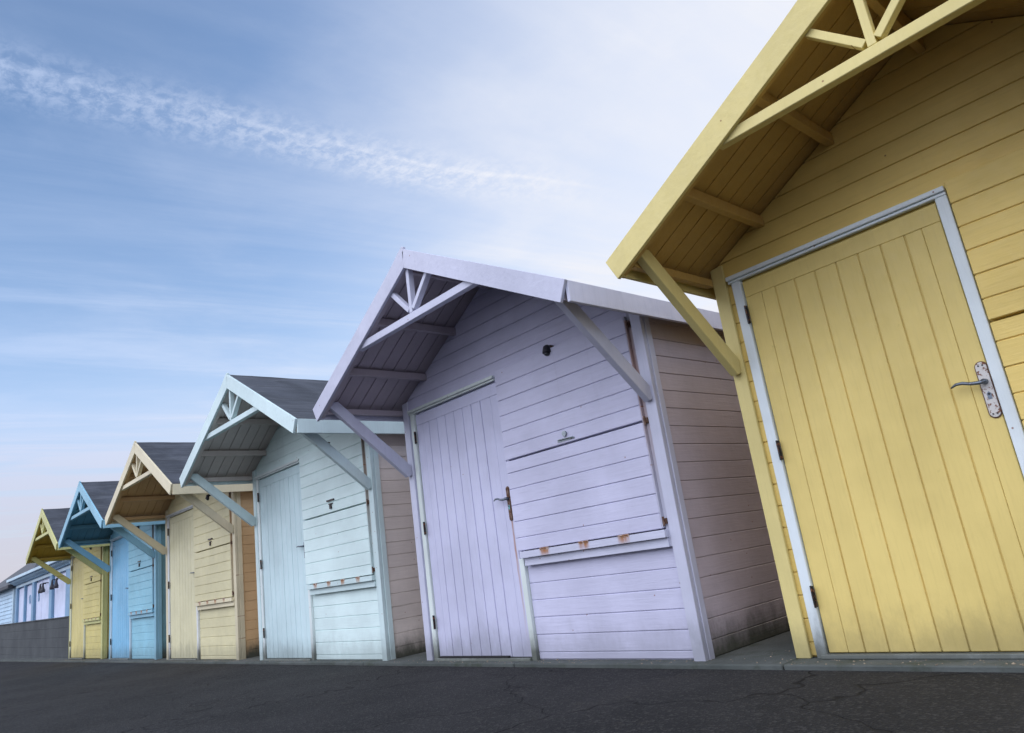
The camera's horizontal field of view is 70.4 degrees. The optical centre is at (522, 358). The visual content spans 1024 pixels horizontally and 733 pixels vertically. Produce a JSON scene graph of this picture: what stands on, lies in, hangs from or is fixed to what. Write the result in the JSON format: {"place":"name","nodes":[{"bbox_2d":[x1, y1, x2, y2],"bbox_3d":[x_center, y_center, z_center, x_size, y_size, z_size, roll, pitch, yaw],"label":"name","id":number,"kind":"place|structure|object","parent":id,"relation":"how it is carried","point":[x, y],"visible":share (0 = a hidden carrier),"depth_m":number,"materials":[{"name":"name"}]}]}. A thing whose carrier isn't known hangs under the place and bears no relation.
{"place":"outdoors","nodes":[
{"label":"outdoors","id":0,"kind":"place"},
{"bbox_2d":[0,0,796,582],"label":"sky","id":1,"kind":"structure","parent":0,"point":[193,193],"materials":[{"name":"blue"}]},
{"bbox_2d":[0,662,1023,732],"bbox_3d":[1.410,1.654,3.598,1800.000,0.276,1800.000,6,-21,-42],"label":"ground","id":2,"kind":"structure","parent":0,"point":[61,697],"depth_m":3.83,"materials":[{"name":"grey asphalt"}]},
{"bbox_2d":[0,630,1023,672],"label":"promenade slab","id":3,"kind":"structure","parent":2,"relation":"on","point":[775,647],"depth_m":3.98,"materials":[{"name":"concrete"}]},
{"bbox_2d":[0,562,46,624],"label":"clapboard chalet","id":4,"kind":"object","parent":3,"relation":"on","point":[7,602],"visible":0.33,"depth_m":26.11,"materials":[{"name":"wood"}]},
{"bbox_2d":[0,616,68,658],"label":"garden wall","id":5,"kind":"structure","parent":3,"relation":"on","point":[43,639],"depth_m":17.56,"materials":[{"name":"grey concrete"}]},
{"bbox_2d":[6,560,70,622],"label":"chalet terrace","id":6,"kind":"structure","parent":3,"relation":"on","point":[41,593],"depth_m":21.73,"materials":[{"name":"paint"}]},
{"bbox_2d":[26,508,109,658],"bbox_3d":[-7.869,4.401,14.783,3.367,2.883,2.914,6,-21,-42],"label":"beach hut","id":7,"kind":"object","parent":3,"relation":"on","point":[88,581],"visible":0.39,"depth_m":13.89,"materials":[{"name":"paint"}]},
{"bbox_2d":[69,558,83,657],"bbox_3d":[-8.887,4.936,14.484,0.071,1.936,1.086,6,-21,-42],"label":"door","id":8,"kind":"structure","parent":7,"relation":"in","point":[77,634],"depth_m":14.51,"materials":[{"name":"paint"}]},
{"bbox_2d":[58,481,166,659],"bbox_3d":[-5.794,3.499,12.582,3.367,2.883,2.914,6,-21,-42],"label":"beach hut","id":9,"kind":"object","parent":3,"relation":"on","point":[136,568],"visible":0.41,"depth_m":11.69,"materials":[{"name":"paint"}]},
{"bbox_2d":[110,538,131,657],"bbox_3d":[-6.813,4.034,12.283,0.071,1.936,1.086,6,-21,-42],"label":"door","id":10,"kind":"structure","parent":9,"relation":"in","point":[120,618],"depth_m":12.30,"materials":[{"name":"paint"}]},
{"bbox_2d":[105,441,259,659],"bbox_3d":[-3.713,2.595,10.376,3.367,2.883,2.914,6,-21,-42],"label":"beach hut","id":11,"kind":"object","parent":3,"relation":"on","point":[208,550],"visible":0.45,"depth_m":9.43,"materials":[{"name":"paint"}]},
{"bbox_2d":[167,509,196,657],"bbox_3d":[-4.731,3.130,10.076,0.071,1.936,1.086,6,-21,-42],"label":"door","id":12,"kind":"structure","parent":11,"relation":"in","point":[182,581],"depth_m":10.08,"materials":[{"name":"paint"}]},
{"bbox_2d":[179,373,425,660],"bbox_3d":[-1.556,1.647,8.082,3.367,2.883,2.914,6,-21,-42],"label":"beach hut","id":13,"kind":"object","parent":3,"relation":"on","point":[332,523],"visible":0.58,"depth_m":7.09,"materials":[{"name":"paint"}]},
{"bbox_2d":[257,464,311,657],"bbox_3d":[-2.574,2.182,7.783,0.071,1.936,1.086,6,-21,-42],"label":"door","id":14,"kind":"structure","parent":13,"relation":"in","point":[287,619],"depth_m":7.77,"materials":[{"name":"paint"}]},
{"bbox_2d":[45,650,1023,665],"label":"beach grit","id":15,"kind":"object","parent":3,"relation":"on","point":[609,659],"visible":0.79,"depth_m":4.08,"materials":[{"name":"grey gravel"}]},
{"bbox_2d":[313,247,789,660],"bbox_3d":[0.585,0.718,5.848,3.367,2.883,2.914,6,-21,-42],"label":"beach hut","id":16,"kind":"object","parent":3,"relation":"on","point":[577,469],"visible":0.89,"depth_m":4.80,"materials":[{"name":"paint"}]},
{"bbox_2d":[414,383,531,657],"bbox_3d":[-0.435,1.255,5.546,0.074,1.940,1.086,6,-21,-42],"label":"door","id":17,"kind":"structure","parent":16,"relation":"in","point":[480,608],"depth_m":5.51,"materials":[{"name":"paint"}]},
{"bbox_2d":[606,0,1023,658],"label":"beach hut","id":18,"kind":"object","parent":3,"relation":"on","point":[830,220],"visible":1,"depth_m":3.40,"materials":[{"name":"paint"}]},
{"bbox_2d":[742,203,1023,652],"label":"door","id":19,"kind":"structure","parent":18,"relation":"in","point":[906,478],"depth_m":3.38,"materials":[{"name":"paint"}]}
]}

